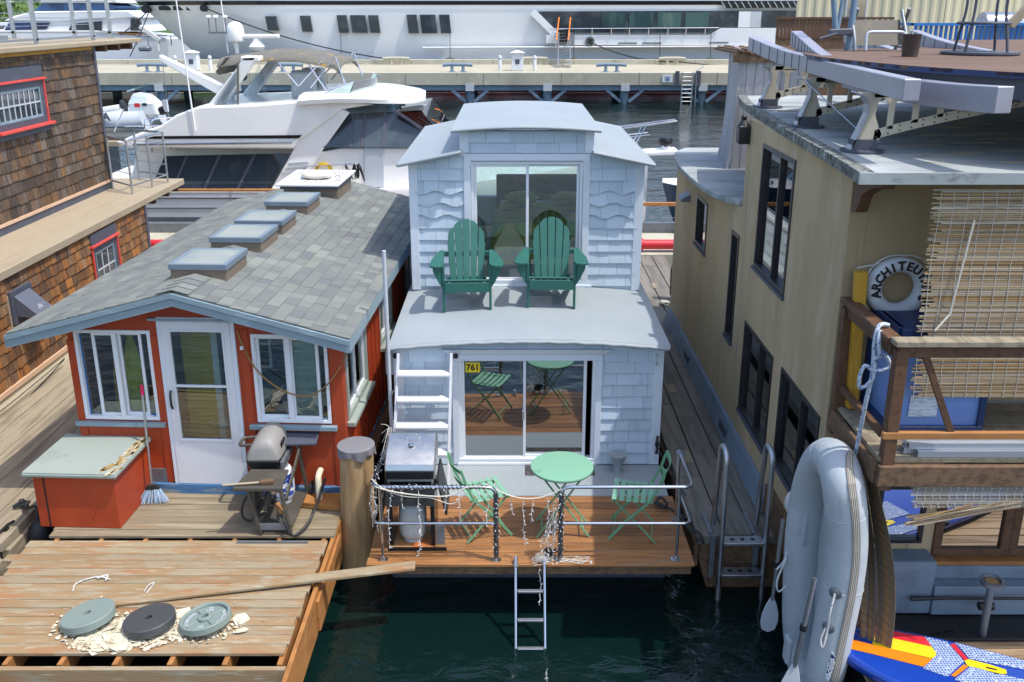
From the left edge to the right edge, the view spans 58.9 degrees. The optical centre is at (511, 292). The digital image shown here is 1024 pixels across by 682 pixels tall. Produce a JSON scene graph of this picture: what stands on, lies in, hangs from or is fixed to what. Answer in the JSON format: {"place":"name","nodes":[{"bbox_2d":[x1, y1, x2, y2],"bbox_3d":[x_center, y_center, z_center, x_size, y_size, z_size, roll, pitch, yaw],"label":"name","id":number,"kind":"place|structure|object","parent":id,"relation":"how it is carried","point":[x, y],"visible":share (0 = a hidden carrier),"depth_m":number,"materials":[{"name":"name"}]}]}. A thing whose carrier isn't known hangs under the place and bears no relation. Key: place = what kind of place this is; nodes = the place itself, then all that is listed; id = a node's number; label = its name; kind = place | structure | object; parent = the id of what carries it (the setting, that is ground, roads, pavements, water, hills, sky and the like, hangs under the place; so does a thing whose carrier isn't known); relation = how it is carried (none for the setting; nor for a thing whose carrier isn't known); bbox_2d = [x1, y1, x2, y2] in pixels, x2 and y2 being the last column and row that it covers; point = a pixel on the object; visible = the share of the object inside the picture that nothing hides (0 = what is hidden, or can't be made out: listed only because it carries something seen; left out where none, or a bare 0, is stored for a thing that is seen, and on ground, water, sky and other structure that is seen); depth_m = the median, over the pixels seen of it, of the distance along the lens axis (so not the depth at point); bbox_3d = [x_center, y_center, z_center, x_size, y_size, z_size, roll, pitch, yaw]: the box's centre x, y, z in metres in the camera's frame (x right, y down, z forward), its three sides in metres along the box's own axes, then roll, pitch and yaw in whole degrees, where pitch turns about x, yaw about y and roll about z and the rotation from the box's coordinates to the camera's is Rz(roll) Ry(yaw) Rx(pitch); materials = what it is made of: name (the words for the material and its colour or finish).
{"place":"outdoors","nodes":[
{"label":"outdoors","id":0,"kind":"place"},
{"bbox_2d":[1,0,172,33],"bbox_3d":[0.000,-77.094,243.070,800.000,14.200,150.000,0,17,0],"label":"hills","id":1,"kind":"structure","parent":0,"point":[162,31],"depth_m":178.75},
{"bbox_2d":[0,0,166,28],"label":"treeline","id":2,"kind":"object","parent":1,"relation":"on","point":[17,9],"visible":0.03,"depth_m":180.99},
{"bbox_2d":[101,58,787,681],"bbox_3d":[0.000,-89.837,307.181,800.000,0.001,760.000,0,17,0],"label":"water","id":3,"kind":"structure","parent":0,"point":[665,628],"depth_m":8.69,"materials":[{"name":"teal liquid"}]},
{"bbox_2d":[0,359,80,575],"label":"dock walkway","id":4,"kind":"structure","parent":3,"relation":"on","point":[39,421],"depth_m":11.09,"materials":[{"name":"brown wood"}]},
{"bbox_2d":[12,498,54,540],"bbox_3d":[-5.002,2.501,9.451,0.547,0.694,0.239,10,20,30],"label":"fender","id":5,"kind":"object","parent":4,"relation":"hanging from","point":[37,531],"visible":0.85,"depth_m":9.29,"materials":[{"name":"black rubber"}]},
{"bbox_2d":[0,0,183,411],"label":"shingled house","id":6,"kind":"structure","parent":3,"relation":"on","point":[73,215],"depth_m":14.70,"materials":[{"name":"brown wood"}]},
{"bbox_2d":[0,65,55,142],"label":"window","id":7,"kind":"structure","parent":6,"relation":"in","point":[23,102],"depth_m":14.22,"materials":[{"name":"red wood"}]},
{"bbox_2d":[88,223,121,278],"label":"window","id":8,"kind":"structure","parent":6,"relation":"in","point":[104,246],"depth_m":14.88,"materials":[{"name":"red wood"}]},
{"bbox_2d":[0,0,190,58],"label":"motor yacht","id":9,"kind":"object","parent":3,"relation":"on","point":[124,15],"visible":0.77,"depth_m":78.93,"materials":[{"name":"paint"}]},
{"bbox_2d":[68,21,101,30],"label":"cabin window","id":10,"kind":"structure","parent":9,"relation":"in","point":[98,24],"depth_m":78.90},
{"bbox_2d":[103,82,166,172],"bbox_3d":[-14.519,-4.853,28.863,6.961,3.669,2.400,0,17,0],"label":"tender","id":11,"kind":"object","parent":3,"relation":"on","point":[141,108],"visible":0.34,"depth_m":28.09,"materials":[{"name":"white plastic"}]},
{"bbox_2d":[0,493,342,681],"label":"wooden deck","id":12,"kind":"structure","parent":3,"relation":"on","point":[179,541],"depth_m":8.18,"materials":[{"name":"brown wood"}]},
{"bbox_2d":[21,433,150,527],"bbox_3d":[-4.311,1.941,9.330,0.952,0.644,0.898,1,17,2],"label":"storage box","id":13,"kind":"object","parent":12,"relation":"on","point":[95,481],"visible":0.94,"depth_m":9.05,"materials":[{"name":"red wood"}]},
{"bbox_2d":[60,598,116,634],"bbox_3d":[-3.580,2.731,7.659,0.440,0.141,0.439,0,17,0],"label":"weight plate","id":14,"kind":"object","parent":12,"relation":"on","point":[87,616],"visible":1,"depth_m":7.59,"materials":[{"name":"grey paint"}]},
{"bbox_2d":[122,603,176,639],"bbox_3d":[-3.040,2.749,7.601,0.426,0.117,0.424,0,17,0],"label":"weight plate","id":15,"kind":"object","parent":12,"relation":"on","point":[149,621],"visible":1,"depth_m":7.54,"materials":[{"name":"grey paint"}]},
{"bbox_2d":[140,385,168,504],"bbox_3d":[-3.767,1.597,9.384,0.263,1.266,0.248,9,19,27],"label":"broom","id":16,"kind":"object","parent":12,"relation":"on","point":[154,490],"visible":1,"depth_m":9.52,"materials":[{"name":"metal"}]},
{"bbox_2d":[48,596,263,655],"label":"paint flakes","id":17,"kind":"object","parent":12,"relation":"on","point":[114,640],"visible":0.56,"depth_m":7.49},
{"bbox_2d":[179,601,231,636],"bbox_3d":[-2.576,2.740,7.620,0.423,0.127,0.423,0,17,0],"label":"weight plate","id":18,"kind":"object","parent":12,"relation":"on","point":[205,619],"visible":1,"depth_m":7.59,"materials":[{"name":"grey paint"}]},
{"bbox_2d":[111,561,414,606],"bbox_3d":[-2.293,2.620,8.125,2.860,0.066,0.120,-3,18,-11],"label":"loose plank","id":19,"kind":"object","parent":12,"relation":"on","point":[279,582],"visible":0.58,"depth_m":8.13,"materials":[{"name":"wood"}]},
{"bbox_2d":[237,540,307,542],"bbox_3d":[-2.335,2.426,8.834,0.690,0.016,0.025,0,17,0],"label":"metal bar","id":20,"kind":"object","parent":12,"relation":"on","point":[272,541],"visible":1,"depth_m":8.82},
{"bbox_2d":[233,422,326,536],"bbox_3d":[-2.371,1.864,9.203,0.850,0.871,0.905,0,17,0],"label":"cart grill","id":21,"kind":"object","parent":12,"relation":"on","point":[270,452],"visible":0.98,"depth_m":9.10,"materials":[{"name":"metal"}]},
{"bbox_2d":[269,463,294,503],"bbox_3d":[-2.380,1.910,9.350,0.257,0.510,0.258,0,17,0],"label":"propane cylinder","id":22,"kind":"object","parent":21,"relation":"on","point":[286,482],"visible":0.24,"depth_m":9.29,"materials":[{"name":"white paint"}]},
{"bbox_2d":[302,493,339,510],"bbox_3d":[-2.039,2.192,9.497,0.519,0.064,0.269,0,17,0],"label":"timber offcut","id":23,"kind":"object","parent":12,"relation":"on","point":[329,501],"visible":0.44,"depth_m":9.45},
{"bbox_2d":[4,170,411,498],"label":"red cottage","id":24,"kind":"structure","parent":3,"relation":"on","point":[285,279],"depth_m":9.70,"materials":[{"name":"wood"}]},
{"bbox_2d":[73,329,159,419],"bbox_3d":[-4.098,0.845,9.441,0.800,1.000,0.090,1,17,2],"label":"window","id":25,"kind":"structure","parent":24,"relation":"in","point":[126,413],"depth_m":9.43,"materials":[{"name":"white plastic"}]},
{"bbox_2d":[113,334,131,411],"bbox_3d":[-4.226,1.128,9.896,0.207,1.430,0.094,-5,18,-17],"label":"surfboard","id":26,"kind":"object","parent":24,"relation":"in","point":[117,394],"visible":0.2,"depth_m":9.84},
{"bbox_2d":[125,335,146,410],"bbox_3d":[-4.080,1.101,9.881,0.228,1.490,0.095,6,18,20],"label":"surfboard","id":27,"kind":"object","parent":24,"relation":"in","point":[134,369],"visible":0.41,"depth_m":9.77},
{"bbox_2d":[160,322,243,483],"bbox_3d":[-3.219,1.173,9.432,0.710,1.830,0.087,1,17,2],"label":"storm door","id":28,"kind":"structure","parent":24,"relation":"in","point":[199,460],"depth_m":9.55,"materials":[{"name":"white paint"}]},
{"bbox_2d":[219,332,288,437],"bbox_3d":[-2.788,1.088,9.941,0.740,1.660,0.105,1,17,2],"label":"inner door","id":29,"kind":"structure","parent":24,"relation":"in","point":[271,350],"depth_m":9.89,"materials":[{"name":"white paint"}]},
{"bbox_2d":[250,334,331,423],"bbox_3d":[-2.270,0.878,9.370,0.780,0.980,0.095,1,17,2],"label":"window","id":30,"kind":"structure","parent":24,"relation":"in","point":[302,364],"depth_m":9.38,"materials":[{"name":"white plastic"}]},
{"bbox_2d":[236,330,346,396],"bbox_3d":[-2.192,0.711,9.280,1.169,0.713,0.307,-4,18,-13],"label":"extension cord","id":31,"kind":"object","parent":24,"relation":"attached to","point":[242,347],"visible":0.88,"depth_m":9.28,"materials":[{"name":"brown plastic"}]},
{"bbox_2d":[294,170,346,181],"bbox_3d":[-3.025,-1.851,14.113,0.811,0.130,0.703,1,17,2],"label":"sack","id":32,"kind":"object","parent":24,"relation":"on","point":[315,175],"visible":1,"depth_m":13.94,"materials":[{"name":"fabric"}]},
{"bbox_2d":[344,327,375,426],"bbox_3d":[-1.701,0.788,10.011,0.140,0.970,1.140,1,17,2],"label":"window","id":33,"kind":"structure","parent":24,"relation":"in","point":[359,389],"depth_m":10.10,"materials":[{"name":"grey paint"}]},
{"bbox_2d":[379,284,396,351],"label":"window","id":34,"kind":"structure","parent":24,"relation":"in","point":[392,324],"depth_m":11.75,"materials":[{"name":"grey paint"}]},
{"bbox_2d":[404,252,411,295],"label":"window","id":35,"kind":"structure","parent":24,"relation":"in","point":[408,265],"depth_m":13.78,"materials":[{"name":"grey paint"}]},
{"bbox_2d":[337,436,375,569],"bbox_3d":[-1.611,2.478,9.471,0.464,2.005,0.396,0,17,0],"label":"mooring pile","id":36,"kind":"object","parent":3,"relation":"in","point":[356,455],"visible":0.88,"depth_m":9.21,"materials":[{"name":"wood"}]},
{"bbox_2d":[105,0,677,221],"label":"motor cruiser","id":37,"kind":"object","parent":3,"relation":"on","point":[226,144],"visible":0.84,"depth_m":22.31,"materials":[{"name":"white plastic"}]},
{"bbox_2d":[156,153,290,188],"bbox_3d":[-7.271,-2.985,22.571,3.530,0.944,0.351,0,17,0],"label":"saloon window","id":38,"kind":"structure","parent":37,"relation":"in","point":[232,171],"depth_m":22.57,"materials":[{"name":"black glass"}]},
{"bbox_2d":[364,148,383,186],"bbox_3d":[-3.410,-3.103,22.427,0.531,0.980,0.050,0,17,0],"label":"cabin door","id":39,"kind":"structure","parent":37,"relation":"in","point":[373,157],"depth_m":22.40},
{"bbox_2d":[148,222,674,266],"bbox_3d":[2.000,-0.814,20.469,28.000,1.150,2.130,0,17,0],"label":"cross dock","id":40,"kind":"object","parent":3,"relation":"in","point":[650,230],"visible":0.02,"depth_m":21.18,"materials":[{"name":"wood"}]},
{"bbox_2d":[150,238,673,250],"bbox_3d":[1.000,-1.048,19.522,26.000,0.263,0.270,0,17,0],"label":"red pipe","id":41,"kind":"object","parent":40,"relation":"on","point":[657,244],"visible":0.1,"depth_m":19.43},
{"bbox_2d":[96,59,728,102],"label":"concrete pier","id":42,"kind":"structure","parent":3,"relation":"in","point":[546,79],"depth_m":56.89,"materials":[{"name":"grey concrete"}]},
{"bbox_2d":[185,50,200,70],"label":"power pedestal","id":43,"kind":"object","parent":42,"relation":"on","point":[192,57],"visible":0.8,"depth_m":58.41,"materials":[{"name":"white paint"}]},
{"bbox_2d":[383,57,409,64],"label":"mooring cleat","id":44,"kind":"object","parent":42,"relation":"on","point":[391,59],"visible":1,"depth_m":64.87,"materials":[{"name":"metal"}]},
{"bbox_2d":[207,8,382,58],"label":"mooring line","id":45,"kind":"object","parent":44,"relation":"attached to","point":[294,39],"visible":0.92,"depth_m":66.61,"materials":[{"name":"fabric"}]},
{"bbox_2d":[510,50,523,70],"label":"power pedestal","id":46,"kind":"object","parent":42,"relation":"on","point":[516,60],"visible":1,"depth_m":58.39,"materials":[{"name":"white paint"}]},
{"bbox_2d":[555,17,570,67],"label":"gangway","id":47,"kind":"object","parent":42,"relation":"on","point":[557,33],"visible":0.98,"depth_m":64.40,"materials":[{"name":"metal"}]},
{"bbox_2d":[675,65,703,103],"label":"pier ladder","id":48,"kind":"object","parent":42,"relation":"attached to","point":[697,78],"visible":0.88,"depth_m":56.53,"materials":[{"name":"metal"}]},
{"bbox_2d":[135,0,796,58],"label":"superyacht","id":49,"kind":"object","parent":3,"relation":"on","point":[456,29],"visible":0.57,"depth_m":67.23,"materials":[{"name":"paint"}]},
{"bbox_2d":[337,15,349,32],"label":"hull window","id":50,"kind":"structure","parent":49,"relation":"in","point":[343,27],"depth_m":67.06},
{"bbox_2d":[350,15,367,32],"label":"hull window","id":51,"kind":"structure","parent":49,"relation":"in","point":[358,22],"depth_m":67.06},
{"bbox_2d":[368,15,380,32],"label":"hull window","id":52,"kind":"structure","parent":49,"relation":"in","point":[374,24],"depth_m":67.06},
{"bbox_2d":[406,15,418,32],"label":"hull window","id":53,"kind":"structure","parent":49,"relation":"in","point":[412,21],"depth_m":67.06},
{"bbox_2d":[420,15,437,32],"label":"hull window","id":54,"kind":"structure","parent":49,"relation":"in","point":[428,22],"depth_m":67.06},
{"bbox_2d":[439,15,450,32],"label":"hull window","id":55,"kind":"structure","parent":49,"relation":"in","point":[445,26],"depth_m":67.06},
{"bbox_2d":[366,101,704,649],"bbox_3d":[0.233,0.233,11.560,3.299,4.663,8.464,0,17,0],"label":"houseboat","id":56,"kind":"object","parent":3,"relation":"on","point":[546,371],"visible":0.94,"depth_m":10.22,"materials":[{"name":"white wood"}]},
{"bbox_2d":[382,432,449,550],"bbox_3d":[-0.940,1.899,8.769,0.639,1.084,0.565,0,17,0],"label":"gas grill","id":57,"kind":"object","parent":56,"relation":"on","point":[411,457],"visible":0.86,"depth_m":8.61,"materials":[{"name":"metal"}]},
{"bbox_2d":[399,506,426,542],"bbox_3d":[-0.965,2.152,8.807,0.270,0.510,0.271,0,17,0],"label":"propane cylinder","id":58,"kind":"object","parent":57,"relation":"in","point":[410,533],"visible":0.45,"depth_m":8.72,"materials":[{"name":"grey paint"}]},
{"bbox_2d":[393,352,457,484],"bbox_3d":[-0.960,1.365,9.925,0.730,1.422,0.500,0,17,0],"label":"ladder","id":59,"kind":"object","parent":56,"relation":"on","point":[442,452],"depth_m":9.85,"materials":[{"name":"white paint"}]},
{"bbox_2d":[429,219,503,311],"bbox_3d":[-0.551,-0.359,11.009,0.870,0.946,0.997,-1,17,-3],"label":"adirondack chair","id":60,"kind":"object","parent":56,"relation":"on","point":[476,281],"visible":1,"depth_m":11.13,"materials":[{"name":"wood"}]},
{"bbox_2d":[447,452,512,543],"bbox_3d":[-0.330,1.983,8.923,0.576,0.834,0.410,-7,19,-21],"label":"folding chair","id":61,"kind":"object","parent":56,"relation":"on","point":[456,471],"visible":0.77,"depth_m":8.88,"materials":[{"name":"green metal"}]},
{"bbox_2d":[369,424,591,679],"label":"string lights","id":62,"kind":"object","parent":56,"relation":"attached to","point":[549,551],"visible":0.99,"depth_m":8.43,"materials":[{"name":"plastic"}]},
{"bbox_2d":[463,154,590,284],"bbox_3d":[0.185,-0.916,11.471,1.570,1.705,0.121,0,17,0],"label":"sliding door","id":63,"kind":"structure","parent":56,"relation":"in","point":[582,161],"depth_m":11.28,"materials":[{"name":"white paint"}]},
{"bbox_2d":[452,355,602,463],"bbox_3d":[0.167,1.301,10.214,1.665,1.340,0.121,0,17,0],"label":"sliding door","id":64,"kind":"structure","parent":56,"relation":"in","point":[517,408],"depth_m":10.21,"materials":[{"name":"white paint"}]},
{"bbox_2d":[490,174,582,263],"bbox_3d":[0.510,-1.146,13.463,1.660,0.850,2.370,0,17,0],"label":"window","id":65,"kind":"structure","parent":56,"relation":"on","point":[552,195],"depth_m":13.42,"materials":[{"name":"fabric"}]},
{"bbox_2d":[515,217,588,308],"bbox_3d":[0.479,-0.391,11.062,0.870,0.946,0.997,1,17,2],"label":"adirondack chair","id":66,"kind":"object","parent":56,"relation":"on","point":[538,280],"visible":1,"depth_m":11.19,"materials":[{"name":"wood"}]},
{"bbox_2d":[530,451,593,537],"bbox_3d":[0.490,2.028,8.979,0.620,0.711,0.620,0,17,0],"label":"bistro table","id":67,"kind":"object","parent":56,"relation":"on","point":[561,467],"visible":0.98,"depth_m":8.87,"materials":[{"name":"green metal"}]},
{"bbox_2d":[607,450,670,543],"bbox_3d":[1.253,1.989,8.904,0.576,0.834,0.410,3,18,11],"label":"folding chair","id":68,"kind":"object","parent":56,"relation":"on","point":[634,498],"visible":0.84,"depth_m":8.86,"materials":[{"name":"green metal"}]},
{"bbox_2d":[662,178,676,221],"bbox_3d":[6.700,-2.449,23.956,5.500,1.998,2.300,0,17,0],"label":"runabout","id":69,"kind":"object","parent":3,"relation":"on","point":[669,185],"visible":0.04,"depth_m":23.76,"materials":[{"name":"blue paint"}]},
{"bbox_2d":[640,255,783,586],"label":"dock walkway","id":70,"kind":"structure","parent":3,"relation":"on","point":[687,426],"depth_m":10.47,"materials":[{"name":"grey wood"}]},
{"bbox_2d":[701,443,774,600],"bbox_3d":[2.233,2.400,9.095,0.547,2.077,0.620,0,17,0],"label":"dock ladder","id":71,"kind":"object","parent":70,"relation":"attached to","point":[755,541],"visible":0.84,"depth_m":8.88,"materials":[{"name":"metal"}]},
{"bbox_2d":[664,30,1023,681],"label":"stucco house","id":72,"kind":"structure","parent":3,"relation":"on","point":[799,219],"depth_m":7.80,"materials":[{"name":"paint"}]},
{"bbox_2d":[693,194,707,256],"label":"window","id":73,"kind":"structure","parent":72,"relation":"in","point":[699,242],"depth_m":12.88,"materials":[{"name":"black glass"}]},
{"bbox_2d":[722,229,739,345],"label":"window","id":74,"kind":"structure","parent":72,"relation":"in","point":[735,238],"depth_m":11.03,"materials":[{"name":"black glass"}]},
{"bbox_2d":[735,320,773,454],"bbox_3d":[2.695,1.012,9.930,0.130,1.110,1.200,0,17,0],"label":"window","id":75,"kind":"structure","parent":72,"relation":"in","point":[756,361],"depth_m":10.02,"materials":[{"name":"glass"}]},
{"bbox_2d":[751,143,796,300],"bbox_3d":[2.695,-0.755,9.217,0.130,1.370,1.190,0,17,0],"label":"window","id":76,"kind":"structure","parent":72,"relation":"in","point":[778,170],"depth_m":9.30,"materials":[{"name":"glass"}]},
{"bbox_2d":[773,367,820,492],"bbox_3d":[2.695,1.394,8.520,0.130,1.040,1.200,0,17,0],"label":"window","id":77,"kind":"structure","parent":72,"relation":"in","point":[797,426],"depth_m":8.74,"materials":[{"name":"glass"}]},
{"bbox_2d":[819,0,857,50],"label":"umbrella stand","id":78,"kind":"object","parent":72,"relation":"on","point":[836,30],"visible":1,"depth_m":9.75,"materials":[{"name":"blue metal"}]},
{"bbox_2d":[845,270,867,408],"bbox_3d":[2.777,0.387,7.316,0.130,1.164,0.105,0,17,0],"label":"yellow post","id":79,"kind":"object","parent":72,"relation":"on","point":[860,280],"visible":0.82,"depth_m":7.28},
{"bbox_2d":[838,439,895,647],"bbox_3d":[2.742,2.152,7.369,0.279,1.767,0.862,-7,19,-20],"label":"reed mat","id":80,"kind":"object","parent":72,"relation":"hanging from","point":[884,617],"visible":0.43,"depth_m":7.18,"materials":[{"name":"wicker"}]},
{"bbox_2d":[854,322,890,453],"bbox_3d":[2.641,0.740,6.733,0.229,1.100,0.212,0,17,0],"label":"hanging rope","id":81,"kind":"object","parent":72,"relation":"hanging from","point":[876,343],"visible":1,"depth_m":6.59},
{"bbox_2d":[782,437,868,681],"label":"inflatable dinghy","id":82,"kind":"object","parent":81,"relation":"hanging from","point":[826,543],"visible":0.98,"depth_m":7.10,"materials":[{"name":"grey rubber"}]},
{"bbox_2d":[760,519,784,631],"bbox_3d":[2.330,2.530,8.068,0.160,1.165,0.056,0,17,0],"label":"oar","id":83,"kind":"object","parent":82,"relation":"hanging from","point":[769,619],"visible":0.97,"depth_m":8.16,"materials":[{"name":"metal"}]},
{"bbox_2d":[776,492,789,591],"bbox_3d":[2.375,2.141,7.848,0.138,0.827,0.390,9,20,28],"label":"rope coil","id":84,"kind":"object","parent":82,"relation":"hanging from","point":[786,502],"visible":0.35,"depth_m":7.83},
{"bbox_2d":[781,577,816,681],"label":"oar","id":85,"kind":"object","parent":82,"relation":"attached to","point":[792,674],"visible":1,"depth_m":7.04,"materials":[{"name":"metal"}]},
{"bbox_2d":[843,7,910,50],"bbox_3d":[3.990,-2.866,9.854,0.660,0.459,0.514,0,17,0],"label":"patio chair","id":86,"kind":"object","parent":72,"relation":"on","point":[865,33],"visible":0.73,"depth_m":9.82,"materials":[{"name":"fabric"}]},
{"bbox_2d":[857,255,932,317],"bbox_3d":[3.042,-0.044,7.236,0.626,0.549,0.131,0,17,0],"label":"life ring","id":87,"kind":"object","parent":72,"relation":"attached to","point":[883,271],"visible":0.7,"depth_m":7.18,"materials":[{"name":"white plastic"}]},
{"bbox_2d":[876,487,928,542],"bbox_3d":[3.335,1.893,7.777,0.410,0.550,0.055,0,17,0],"label":"window","id":88,"kind":"structure","parent":72,"relation":"in","point":[896,502],"depth_m":7.77,"materials":[{"name":"blue glass"}]},
{"bbox_2d":[901,27,921,56],"bbox_3d":[3.760,-2.365,8.533,0.180,0.269,0.180,0,17,0],"label":"plant pot","id":89,"kind":"object","parent":72,"relation":"on","point":[911,44],"visible":1,"depth_m":8.48,"materials":[{"name":"brown ceramic"}]},
{"bbox_2d":[860,305,998,430],"bbox_3d":[3.290,0.592,7.207,0.740,0.848,0.590,0,17,0],"label":"balcony door","id":90,"kind":"structure","parent":72,"relation":"in","point":[918,413],"depth_m":7.03,"materials":[{"name":"blue paint"}]},
{"bbox_2d":[903,487,1023,525],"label":"bamboo blind","id":91,"kind":"object","parent":72,"relation":"hanging from","point":[967,509],"visible":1,"depth_m":6.71,"materials":[{"name":"wood"}]},
{"bbox_2d":[910,189,1023,397],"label":"bamboo blind","id":92,"kind":"object","parent":72,"relation":"hanging from","point":[953,314],"visible":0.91,"depth_m":6.65,"materials":[{"name":"wood"}]},
{"bbox_2d":[910,596,1023,609],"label":"fishing rod","id":93,"kind":"object","parent":72,"relation":"on","point":[926,598],"visible":0.75,"depth_m":7.68,"materials":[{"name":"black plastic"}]},
{"bbox_2d":[915,449,1023,456],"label":"aluminium channel","id":94,"kind":"object","parent":72,"relation":"on","point":[969,452],"visible":1,"depth_m":6.65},
{"bbox_2d":[906,440,1023,448],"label":"aluminium channel","id":95,"kind":"object","parent":94,"relation":"on","point":[964,444],"visible":1,"depth_m":6.67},
{"bbox_2d":[931,463,1022,555],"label":"glazed door","id":96,"kind":"structure","parent":72,"relation":"in","point":[985,534],"depth_m":7.83,"materials":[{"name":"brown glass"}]},
{"bbox_2d":[940,0,1020,55],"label":"metal stand","id":97,"kind":"object","parent":72,"relation":"on","point":[966,52],"visible":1,"depth_m":8.75,"materials":[{"name":"grey metal"}]},
{"bbox_2d":[1007,463,1023,555],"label":"glazed door","id":98,"kind":"structure","parent":72,"relation":"in","point":[1016,545],"depth_m":7.82,"materials":[{"name":"brown glass"}]},
{"bbox_2d":[851,642,1023,681],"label":"plank deck","id":99,"kind":"structure","parent":3,"relation":"on","point":[1014,649],"depth_m":7.43,"materials":[{"name":"brown wood"}]},
{"bbox_2d":[847,628,1023,681],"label":"paddle board","id":100,"kind":"object","parent":99,"relation":"on","point":[909,657],"visible":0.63,"depth_m":7.08,"materials":[{"name":"blue paint"}]},
{"bbox_2d":[978,573,1004,636],"bbox_3d":[3.930,2.602,7.493,0.190,0.545,0.190,0,17,0],"label":"pipe stub","id":101,"kind":"object","parent":99,"relation":"on","point":[991,583],"visible":1,"depth_m":7.45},
{"bbox_2d":[714,45,807,168],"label":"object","id":102,"kind":"structure","parent":0,"point":[747,74],"depth_m":12.45,"materials":[{"name":"grey wood"}]},
{"bbox_2d":[795,0,1023,38],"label":"corrugated shed","id":103,"kind":"structure","parent":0,"point":[936,11],"depth_m":34.38,"materials":[{"name":"beige metal"}]},
{"bbox_2d":[976,12,1023,39],"bbox_3d":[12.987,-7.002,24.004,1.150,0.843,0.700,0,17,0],"label":"car","id":104,"kind":"object","parent":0,"point":[986,16],"visible":0.37,"depth_m":23.79,"materials":[{"name":"silver metal"}]},
{"bbox_2d":[1008,5,1023,27],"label":"timber post","id":105,"kind":"object","parent":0,"point":[1016,18],"visible":0.78,"depth_m":22.52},
{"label":"shore ground","id":106,"kind":"structure","parent":0,"visible":0},
{"bbox_2d":[775,17,894,94],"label":"timber railed house","id":107,"kind":"structure","parent":106,"relation":"on","point":[782,37],"depth_m":24.97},
{"bbox_2d":[841,21,1023,47],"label":"blue railed house","id":108,"kind":"structure","parent":106,"relation":"on","point":[931,25],"depth_m":23.04,"materials":[{"name":"paint"}]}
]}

